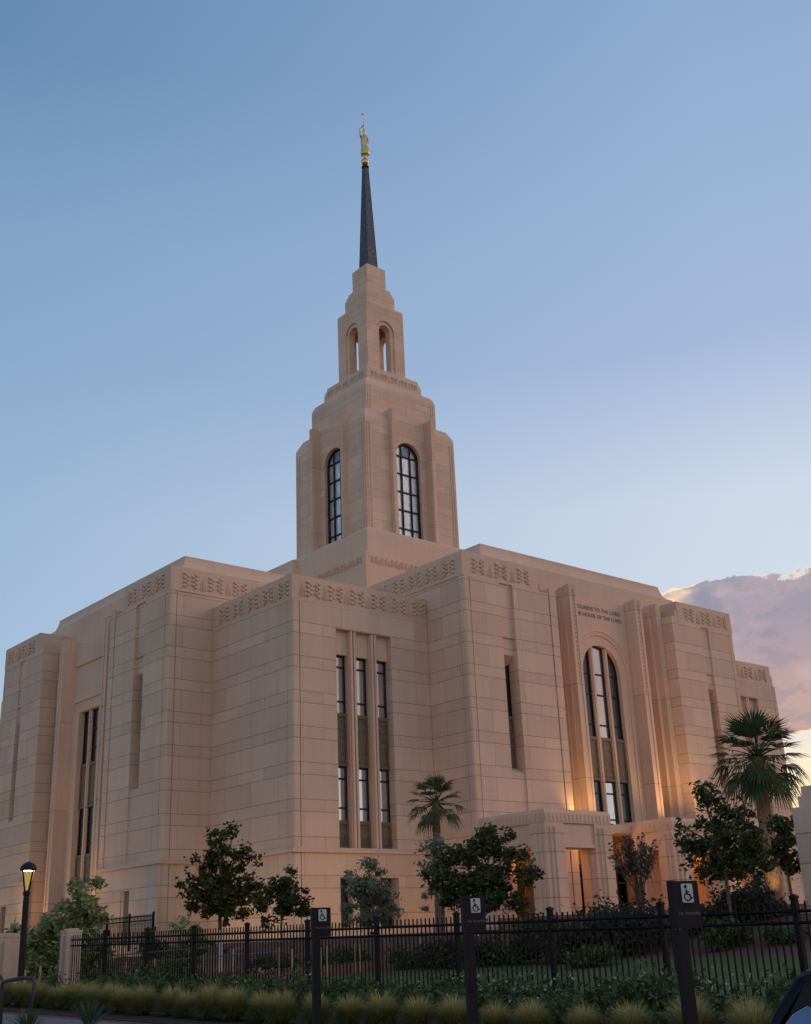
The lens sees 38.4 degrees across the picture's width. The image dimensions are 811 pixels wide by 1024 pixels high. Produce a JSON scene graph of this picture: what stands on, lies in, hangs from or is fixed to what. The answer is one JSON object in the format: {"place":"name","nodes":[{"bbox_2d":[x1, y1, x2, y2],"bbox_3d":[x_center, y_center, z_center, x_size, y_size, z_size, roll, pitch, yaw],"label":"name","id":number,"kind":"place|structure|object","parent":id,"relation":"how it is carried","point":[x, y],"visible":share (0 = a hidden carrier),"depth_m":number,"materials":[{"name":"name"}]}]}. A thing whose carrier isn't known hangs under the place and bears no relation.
{"place":"outdoors","nodes":[
{"label":"outdoors","id":0,"kind":"place"},
{"bbox_2d":[2,1014,120,1023],"bbox_3d":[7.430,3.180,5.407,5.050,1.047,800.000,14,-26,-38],"label":"pavement","id":1,"kind":"structure","parent":0,"point":[9,1017],"depth_m":25.14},
{"bbox_2d":[0,975,36,1023],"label":"bike rack","id":2,"kind":"object","parent":1,"relation":"on","point":[3,981],"visible":1,"depth_m":23.24,"materials":[{"name":"grey metal"}]},
{"bbox_2d":[3,1007,53,1023],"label":"spiky plant","id":3,"kind":"object","parent":1,"relation":"on","point":[30,1019],"visible":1,"depth_m":21.62,"materials":[{"name":"green plant"}]},
{"bbox_2d":[68,996,115,1023],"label":"spiky plant","id":4,"kind":"object","parent":1,"relation":"on","point":[87,1016],"visible":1,"depth_m":22.09,"materials":[{"name":"green plant"}]},
{"bbox_2d":[310,907,330,1023],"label":"parking sign","id":5,"kind":"object","parent":1,"relation":"on","point":[320,922],"visible":1,"depth_m":18.33,"materials":[{"name":"metal"}]},
{"bbox_2d":[460,896,486,1023],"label":"parking sign","id":6,"kind":"object","parent":1,"relation":"on","point":[473,914],"visible":1,"depth_m":14.68,"materials":[{"name":"metal"}]},
{"bbox_2d":[666,880,702,1023],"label":"parking sign","id":7,"kind":"object","parent":1,"relation":"on","point":[684,904],"visible":1,"depth_m":11.21,"materials":[{"name":"metal"}]},
{"bbox_2d":[3,1002,613,1023],"bbox_3d":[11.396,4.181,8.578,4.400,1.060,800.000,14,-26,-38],"label":"planting strip","id":8,"kind":"object","parent":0,"point":[153,1017],"visible":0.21,"depth_m":24.88,"materials":[{"name":"plant"}]},
{"bbox_2d":[0,933,19,1004],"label":"stone pier","id":9,"kind":"structure","parent":8,"relation":"on","point":[9,949],"depth_m":32.41,"materials":[{"name":"stone"}]},
{"bbox_2d":[4,980,32,1006],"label":"grass tuft","id":10,"kind":"object","parent":8,"relation":"on","point":[18,990],"visible":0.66,"depth_m":30.66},
{"bbox_2d":[14,862,36,1005],"bbox_3d":[-10.533,11.645,32.121,0.464,3.847,0.457,14,-26,-38],"label":"lamp post","id":11,"kind":"object","parent":8,"relation":"on","point":[28,869],"visible":0.88,"depth_m":32.27,"materials":[{"name":"black metal"}]},
{"bbox_2d":[20,977,50,1007],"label":"grass tuft","id":12,"kind":"object","parent":8,"relation":"on","point":[40,992],"visible":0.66,"depth_m":29.98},
{"bbox_2d":[41,982,67,1008],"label":"grass tuft","id":13,"kind":"object","parent":8,"relation":"on","point":[51,1001],"visible":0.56,"depth_m":29.30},
{"bbox_2d":[58,928,82,987],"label":"stone pier","id":14,"kind":"structure","parent":8,"relation":"on","point":[65,957],"depth_m":34.18,"materials":[{"name":"stone"}]},
{"bbox_2d":[54,980,87,1009],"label":"grass tuft","id":15,"kind":"object","parent":8,"relation":"on","point":[68,998],"visible":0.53,"depth_m":28.58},
{"bbox_2d":[70,981,102,1009],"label":"grass tuft","id":16,"kind":"object","parent":8,"relation":"on","point":[86,992],"visible":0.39,"depth_m":27.94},
{"bbox_2d":[92,981,122,1011],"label":"grass tuft","id":17,"kind":"object","parent":8,"relation":"on","point":[104,996],"visible":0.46,"depth_m":27.35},
{"bbox_2d":[104,983,134,1013],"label":"grass tuft","id":18,"kind":"object","parent":8,"relation":"on","point":[121,998],"visible":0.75,"depth_m":26.55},
{"bbox_2d":[125,983,161,1014],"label":"grass tuft","id":19,"kind":"object","parent":8,"relation":"on","point":[143,1002],"visible":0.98,"depth_m":25.83,"materials":[{"name":"plant"}]},
{"bbox_2d":[124,957,203,997],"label":"flower shrub","id":20,"kind":"object","parent":8,"relation":"on","point":[146,973],"visible":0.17,"depth_m":29.80,"materials":[{"name":"green plant"}]},
{"bbox_2d":[125,969,203,1007],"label":"flower shrub","id":21,"kind":"object","parent":8,"relation":"on","point":[153,984],"visible":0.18,"depth_m":28.81,"materials":[{"name":"green plant"}]},
{"bbox_2d":[152,983,187,1015],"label":"grass tuft","id":22,"kind":"object","parent":8,"relation":"on","point":[167,1003],"visible":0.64,"depth_m":25.27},
{"bbox_2d":[169,988,200,1017],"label":"grass tuft","id":23,"kind":"object","parent":8,"relation":"on","point":[183,1006],"visible":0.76,"depth_m":24.54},
{"bbox_2d":[188,982,224,1019],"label":"grass tuft","id":24,"kind":"object","parent":8,"relation":"on","point":[206,1003],"visible":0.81,"depth_m":23.86,"materials":[{"name":"plant"}]},
{"bbox_2d":[183,968,238,997],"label":"flower shrub","id":25,"kind":"object","parent":8,"relation":"on","point":[223,978],"visible":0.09,"depth_m":26.82,"materials":[{"name":"green plant"}]},
{"bbox_2d":[209,983,252,1020],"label":"grass tuft","id":26,"kind":"object","parent":8,"relation":"on","point":[233,1007],"visible":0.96,"depth_m":23.23,"materials":[{"name":"plant"}]},
{"bbox_2d":[214,966,286,997],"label":"flower shrub","id":27,"kind":"object","parent":8,"relation":"on","point":[247,983],"visible":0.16,"depth_m":26.19,"materials":[{"name":"green plant"}]},
{"bbox_2d":[241,989,273,1022],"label":"grass tuft","id":28,"kind":"object","parent":8,"relation":"on","point":[257,1011],"visible":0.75,"depth_m":22.63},
{"bbox_2d":[261,989,302,1023],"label":"grass tuft","id":29,"kind":"object","parent":8,"relation":"on","point":[282,1010],"visible":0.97,"depth_m":21.85,"materials":[{"name":"plant"}]},
{"bbox_2d":[262,961,364,1015],"bbox_3d":[-1.907,9.930,23.827,2.037,1.382,1.716,-14,-23,28],"label":"flower shrub","id":30,"kind":"object","parent":8,"relation":"on","point":[298,989],"visible":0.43,"depth_m":23.90,"materials":[{"name":"green plant"}]},
{"bbox_2d":[294,989,333,1023],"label":"grass tuft","id":31,"kind":"object","parent":8,"relation":"on","point":[307,1012],"visible":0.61,"depth_m":21.24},
{"bbox_2d":[327,992,367,1023],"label":"grass tuft","id":32,"kind":"object","parent":8,"relation":"on","point":[350,1011],"visible":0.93,"depth_m":20.59,"materials":[{"name":"plant"}]},
{"bbox_2d":[322,957,401,1017],"bbox_3d":[-0.925,9.696,23.431,1.774,1.392,2.003,1,-21,-9],"label":"flower shrub","id":33,"kind":"object","parent":8,"relation":"on","point":[359,983],"visible":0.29,"depth_m":23.51,"materials":[{"name":"green plant"}]},
{"bbox_2d":[328,979,420,1018],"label":"flower shrub","id":34,"kind":"object","parent":8,"relation":"on","point":[362,992],"visible":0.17,"depth_m":22.34,"materials":[{"name":"green plant"}]},
{"bbox_2d":[357,990,403,1023],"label":"grass tuft","id":35,"kind":"object","parent":8,"relation":"on","point":[382,1009],"visible":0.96,"depth_m":19.92,"materials":[{"name":"plant"}]},
{"bbox_2d":[394,992,438,1023],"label":"grass tuft","id":36,"kind":"object","parent":8,"relation":"on","point":[421,1012],"visible":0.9,"depth_m":19.26,"materials":[{"name":"plant"}]},
{"bbox_2d":[369,971,478,1017],"bbox_3d":[0.565,9.292,22.200,2.088,1.016,1.944,14,-26,-38],"label":"flower shrub","id":37,"kind":"object","parent":8,"relation":"on","point":[405,993],"visible":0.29,"depth_m":22.01,"materials":[{"name":"green plant"}]},
{"bbox_2d":[428,990,481,1023],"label":"grass tuft","id":38,"kind":"object","parent":8,"relation":"on","point":[453,1012],"visible":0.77,"depth_m":18.62,"materials":[{"name":"plant"}]},
{"bbox_2d":[413,963,520,1015],"bbox_3d":[1.223,8.898,21.341,1.758,1.189,1.940,7,-22,-24],"label":"flower shrub","id":39,"kind":"object","parent":8,"relation":"on","point":[443,989],"visible":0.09,"depth_m":21.43,"materials":[{"name":"green plant"}]},
{"bbox_2d":[426,970,530,1023],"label":"flower shrub","id":40,"kind":"object","parent":8,"relation":"on","point":[486,994],"visible":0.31,"depth_m":20.31,"materials":[{"name":"green plant"}]},
{"bbox_2d":[478,999,514,1023],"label":"grass tuft","id":41,"kind":"object","parent":8,"relation":"on","point":[495,1014],"visible":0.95,"depth_m":18.00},
{"bbox_2d":[484,968,575,1022],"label":"flower shrub","id":42,"kind":"object","parent":8,"relation":"on","point":[517,997],"visible":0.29,"depth_m":19.71,"materials":[{"name":"green plant"}]},
{"bbox_2d":[508,997,558,1023],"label":"grass tuft","id":43,"kind":"object","parent":8,"relation":"on","point":[531,1014],"visible":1,"depth_m":17.28,"materials":[{"name":"plant"}]},
{"bbox_2d":[506,972,617,1023],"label":"flower shrub","id":44,"kind":"object","parent":8,"relation":"on","point":[559,1003],"visible":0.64,"depth_m":18.58,"materials":[{"name":"green plant"}]},
{"bbox_2d":[562,1001,606,1023],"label":"grass tuft","id":45,"kind":"object","parent":8,"relation":"on","point":[583,1017],"visible":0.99,"depth_m":16.73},
{"bbox_2d":[598,997,661,1023],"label":"grass tuft","id":46,"kind":"object","parent":8,"relation":"on","point":[626,1016],"visible":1,"depth_m":16.09,"materials":[{"name":"plant"}]},
{"bbox_2d":[583,965,693,1017],"bbox_3d":[3.783,7.829,18.465,1.949,1.254,2.197,-16,-24,32],"label":"flower shrub","id":47,"kind":"object","parent":8,"relation":"on","point":[603,998],"visible":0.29,"depth_m":18.24,"materials":[{"name":"green plant"}]},
{"bbox_2d":[604,957,736,1023],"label":"flower shrub","id":48,"kind":"object","parent":8,"relation":"on","point":[649,992],"visible":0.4,"depth_m":17.57,"materials":[{"name":"green plant"}]},
{"bbox_2d":[656,987,724,1023],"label":"grass tuft","id":49,"kind":"object","parent":8,"relation":"on","point":[704,1016],"visible":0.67,"depth_m":15.43,"materials":[{"name":"plant"}]},
{"bbox_2d":[646,977,769,1023],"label":"flower shrub","id":50,"kind":"object","parent":8,"relation":"on","point":[716,999],"visible":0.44,"depth_m":16.44,"materials":[{"name":"green plant"}]},
{"bbox_2d":[715,990,778,1023],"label":"grass tuft","id":51,"kind":"object","parent":8,"relation":"on","point":[747,1014],"visible":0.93,"depth_m":14.76,"materials":[{"name":"plant"}]},
{"bbox_2d":[729,959,806,1022],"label":"flower shrub","id":52,"kind":"object","parent":8,"relation":"on","point":[775,994],"visible":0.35,"depth_m":16.27,"materials":[{"name":"green plant"}]},
{"bbox_2d":[0,0,810,807],"label":"sky","id":53,"kind":"structure","parent":0,"point":[592,218],"materials":[{"name":"blue"}]},
{"bbox_2d":[3,914,810,1023],"bbox_3d":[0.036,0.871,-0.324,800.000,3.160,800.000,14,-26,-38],"label":"ground","id":54,"kind":"structure","parent":0,"point":[758,946],"depth_m":35.82,"materials":[{"name":"plant"}]},
{"bbox_2d":[3,875,116,982],"bbox_3d":[-11.376,14.225,38.640,3.645,4.185,2.844,-13,-23,26],"label":"willow shrub","id":55,"kind":"object","parent":54,"relation":"on","point":[83,913],"visible":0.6,"depth_m":38.40,"materials":[{"name":"green plant"}]},
{"bbox_2d":[100,911,154,950],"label":"guard rail","id":56,"kind":"object","parent":54,"relation":"on","point":[129,917],"visible":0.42,"depth_m":57.92,"materials":[{"name":"metal"}]},
{"bbox_2d":[162,914,217,963],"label":"willow shrub","id":57,"kind":"object","parent":54,"relation":"on","point":[174,925],"visible":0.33,"depth_m":44.00,"materials":[{"name":"green plant"}]},
{"bbox_2d":[174,820,274,971],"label":"ash tree","id":58,"kind":"object","parent":54,"relation":"on","point":[219,899],"visible":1,"depth_m":40.02,"materials":[{"name":"green plant"}]},
{"bbox_2d":[249,947,304,969],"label":"green shrub","id":59,"kind":"object","parent":54,"relation":"on","point":[272,961],"visible":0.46,"depth_m":38.87,"materials":[{"name":"green plant"}]},
{"bbox_2d":[249,864,314,959],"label":"olive tree","id":60,"kind":"object","parent":54,"relation":"on","point":[284,896],"visible":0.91,"depth_m":45.44,"materials":[{"name":"green plant"}]},
{"bbox_2d":[198,959,404,978],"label":"hedge","id":61,"kind":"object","parent":54,"relation":"on","point":[363,967],"depth_m":38.19,"materials":[{"name":"plant"}]},
{"bbox_2d":[291,942,380,965],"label":"green shrub","id":62,"kind":"object","parent":54,"relation":"on","point":[348,956],"visible":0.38,"depth_m":38.95,"materials":[{"name":"green plant"}]},
{"bbox_2d":[335,855,404,951],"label":"olive tree","id":63,"kind":"object","parent":54,"relation":"on","point":[372,895],"visible":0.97,"depth_m":45.50,"materials":[{"name":"green plant"}]},
{"bbox_2d":[0,165,804,957],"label":"temple","id":64,"kind":"structure","parent":54,"relation":"on","point":[348,677],"depth_m":67.24,"materials":[{"name":"stone"}]},
{"bbox_2d":[74,808,83,879],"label":"window","id":65,"kind":"structure","parent":64,"relation":"in","point":[81,811],"depth_m":72.81,"materials":[{"name":"black"}]},
{"bbox_2d":[78,711,88,808],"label":"window","id":66,"kind":"structure","parent":64,"relation":"in","point":[83,767],"depth_m":74.42,"materials":[{"name":"black"}]},
{"bbox_2d":[83,806,93,883],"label":"window","id":67,"kind":"structure","parent":64,"relation":"in","point":[87,857],"depth_m":71.80,"materials":[{"name":"black"}]},
{"bbox_2d":[87,707,98,806],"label":"window","id":68,"kind":"structure","parent":64,"relation":"in","point":[92,765],"depth_m":73.56,"materials":[{"name":"black"}]},
{"bbox_2d":[327,449,341,543],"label":"window","id":69,"kind":"structure","parent":64,"relation":"in","point":[333,467],"depth_m":93.94,"materials":[{"name":"black"}]},
{"bbox_2d":[336,655,347,766],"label":"window","id":70,"kind":"structure","parent":64,"relation":"in","point":[340,661],"depth_m":62.59,"materials":[{"name":"black"}]},
{"bbox_2d":[338,766,349,847],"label":"window","id":71,"kind":"structure","parent":64,"relation":"in","point":[342,770],"depth_m":60.94,"materials":[{"name":"black"}]},
{"bbox_2d":[356,658,368,767],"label":"window","id":72,"kind":"structure","parent":64,"relation":"in","point":[363,742],"depth_m":63.46,"materials":[{"name":"black"}]},
{"bbox_2d":[359,113,369,164],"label":"statue","id":73,"kind":"object","parent":64,"relation":"on","point":[365,151],"visible":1,"depth_m":108.21,"materials":[{"name":"gold metal"}]},
{"bbox_2d":[359,768,370,847],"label":"window","id":74,"kind":"structure","parent":64,"relation":"in","point":[365,823],"depth_m":61.80,"materials":[{"name":"black"}]},
{"bbox_2d":[376,661,389,769],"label":"window","id":75,"kind":"structure","parent":64,"relation":"in","point":[381,676],"depth_m":64.33,"materials":[{"name":"black"}]},
{"bbox_2d":[380,769,391,848],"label":"window","id":76,"kind":"structure","parent":64,"relation":"in","point":[386,825],"depth_m":62.67,"materials":[{"name":"black"}]},
{"bbox_2d":[396,444,420,538],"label":"window","id":77,"kind":"structure","parent":64,"relation":"in","point":[407,461],"depth_m":93.33,"materials":[{"name":"black"}]},
{"bbox_2d":[505,665,516,768],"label":"window","id":78,"kind":"structure","parent":64,"relation":"in","point":[511,719],"depth_m":66.11,"materials":[{"name":"black"}]},
{"bbox_2d":[583,650,600,780],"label":"window","id":79,"kind":"structure","parent":64,"relation":"in","point":[589,701],"depth_m":72.22,"materials":[{"name":"black"}]},
{"bbox_2d":[592,646,615,781],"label":"window","id":80,"kind":"structure","parent":64,"relation":"in","point":[607,748],"depth_m":73.11,"materials":[{"name":"black"}]},
{"bbox_2d":[605,781,618,838],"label":"window","id":81,"kind":"structure","parent":64,"relation":"in","point":[610,786],"depth_m":71.29,"materials":[{"name":"black"}]},
{"bbox_2d":[607,654,628,782],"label":"window","id":82,"kind":"structure","parent":64,"relation":"in","point":[620,743],"depth_m":73.77,"materials":[{"name":"black"}]},
{"bbox_2d":[620,782,631,822],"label":"window","id":83,"kind":"structure","parent":64,"relation":"in","point":[624,788],"depth_m":72.10,"materials":[{"name":"black"}]},
{"bbox_2d":[412,832,455,938],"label":"olive tree","id":84,"kind":"object","parent":54,"relation":"on","point":[437,844],"visible":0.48,"depth_m":45.06,"materials":[{"name":"green plant"}]},
{"bbox_2d":[405,773,466,932],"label":"palm tree","id":85,"kind":"object","parent":54,"relation":"on","point":[434,814],"visible":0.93,"depth_m":48.40,"materials":[{"name":"green plant"}]},
{"bbox_2d":[71,894,810,1019],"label":"metal fence","id":86,"kind":"object","parent":54,"relation":"on","point":[796,911],"visible":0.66,"depth_m":22.18,"materials":[{"name":"metal"}]},
{"bbox_2d":[416,822,545,940],"bbox_3d":[2.527,12.709,38.922,3.767,4.560,2.804,-14,-23,28],"label":"pear tree","id":87,"kind":"object","parent":54,"relation":"on","point":[487,879],"visible":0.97,"depth_m":39.02,"materials":[{"name":"green plant"}]},
{"bbox_2d":[559,877,675,956],"bbox_3d":[6.289,12.386,34.722,3.428,2.818,3.669,-10,-22,20],"label":"dark shrub","id":88,"kind":"object","parent":54,"relation":"on","point":[619,908],"visible":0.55,"depth_m":34.18,"materials":[{"name":"green plant"}]},
{"bbox_2d":[680,896,752,935],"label":"dark shrub","id":89,"kind":"object","parent":54,"relation":"on","point":[694,931],"visible":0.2,"depth_m":35.48,"materials":[{"name":"green plant"}]},
{"bbox_2d":[668,778,770,922],"bbox_3d":[9.393,10.312,34.509,2.924,4.731,2.389,-15,-24,30],"label":"pear tree","id":90,"kind":"object","parent":54,"relation":"on","point":[730,851],"visible":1,"depth_m":34.48,"materials":[{"name":"green plant"}]},
{"bbox_2d":[699,916,756,951],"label":"green shrub","id":91,"kind":"object","parent":54,"relation":"on","point":[728,936],"visible":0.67,"depth_m":32.52,"materials":[{"name":"green plant"}]},
{"bbox_2d":[728,830,778,884],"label":"pear tree","id":92,"kind":"object","parent":54,"relation":"on","point":[766,866],"visible":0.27,"depth_m":46.58,"materials":[{"name":"green plant"}]},
{"bbox_2d":[703,880,807,922],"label":"dark shrub","id":93,"kind":"object","parent":54,"relation":"on","point":[746,894],"visible":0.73,"depth_m":35.67,"materials":[{"name":"green plant"}]},
{"bbox_2d":[709,707,810,903],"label":"palm tree","id":94,"kind":"object","parent":54,"relation":"on","point":[759,776],"visible":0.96,"depth_m":50.48,"materials":[{"name":"green plant"}]},
{"bbox_2d":[759,813,800,894],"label":"pear tree","id":95,"kind":"object","parent":54,"relation":"on","point":[784,839],"visible":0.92,"depth_m":41.03,"materials":[{"name":"green plant"}]},
{"bbox_2d":[756,925,808,944],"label":"green shrub","id":96,"kind":"object","parent":54,"relation":"on","point":[778,935],"visible":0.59,"depth_m":31.72,"materials":[{"name":"green plant"}]},
{"bbox_2d":[791,785,810,912],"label":"annex building","id":97,"kind":"structure","parent":54,"relation":"on","point":[801,813],"depth_m":36.40,"materials":[{"name":"stone"}]},
{"bbox_2d":[224,913,810,943],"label":"terrace","id":98,"kind":"structure","parent":0,"point":[460,930],"depth_m":49.49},
{"bbox_2d":[607,832,660,905],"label":"crape myrtle","id":99,"kind":"object","parent":98,"relation":"on","point":[635,867],"visible":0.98,"depth_m":40.94,"materials":[{"name":"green plant"}]},
{"bbox_2d":[279,954,810,1013],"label":"lawn","id":100,"kind":"structure","parent":0,"point":[746,966],"depth_m":29.27,"materials":[{"name":"green plant"}]},
{"bbox_2d":[383,945,424,969],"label":"green shrub","id":101,"kind":"object","parent":100,"relation":"on","point":[404,961],"visible":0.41,"depth_m":37.12,"materials":[{"name":"green plant"}]},
{"bbox_2d":[407,931,462,969],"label":"dark shrub","id":102,"kind":"object","parent":100,"relation":"on","point":[432,949],"visible":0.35,"depth_m":36.04,"materials":[{"name":"green plant"}]},
{"bbox_2d":[428,934,499,969],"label":"dark shrub","id":103,"kind":"object","parent":100,"relation":"on","point":[479,951],"visible":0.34,"depth_m":35.34,"materials":[{"name":"green plant"}]},
{"bbox_2d":[480,937,542,966],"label":"green shrub","id":104,"kind":"object","parent":100,"relation":"on","point":[508,953],"visible":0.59,"depth_m":34.86,"materials":[{"name":"green plant"}]},
{"bbox_2d":[497,906,635,966],"bbox_3d":[4.808,12.841,34.435,3.412,2.298,3.548,14,-26,-38],"label":"dark shrub","id":105,"kind":"object","parent":100,"relation":"on","point":[547,940],"visible":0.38,"depth_m":34.00,"materials":[{"name":"green plant"}]},
{"bbox_2d":[561,941,622,967],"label":"green shrub","id":106,"kind":"object","parent":100,"relation":"on","point":[590,956],"visible":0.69,"depth_m":31.28,"materials":[{"name":"green plant"}]},
{"bbox_3d":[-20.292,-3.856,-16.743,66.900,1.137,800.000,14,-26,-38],"label":"street","id":107,"kind":"structure","parent":0,"visible":0},
{"bbox_2d":[770,968,810,1023],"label":"parked car","id":108,"kind":"object","parent":107,"relation":"on","point":[794,1006],"visible":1,"depth_m":5.63,"materials":[{"name":"black paint"}]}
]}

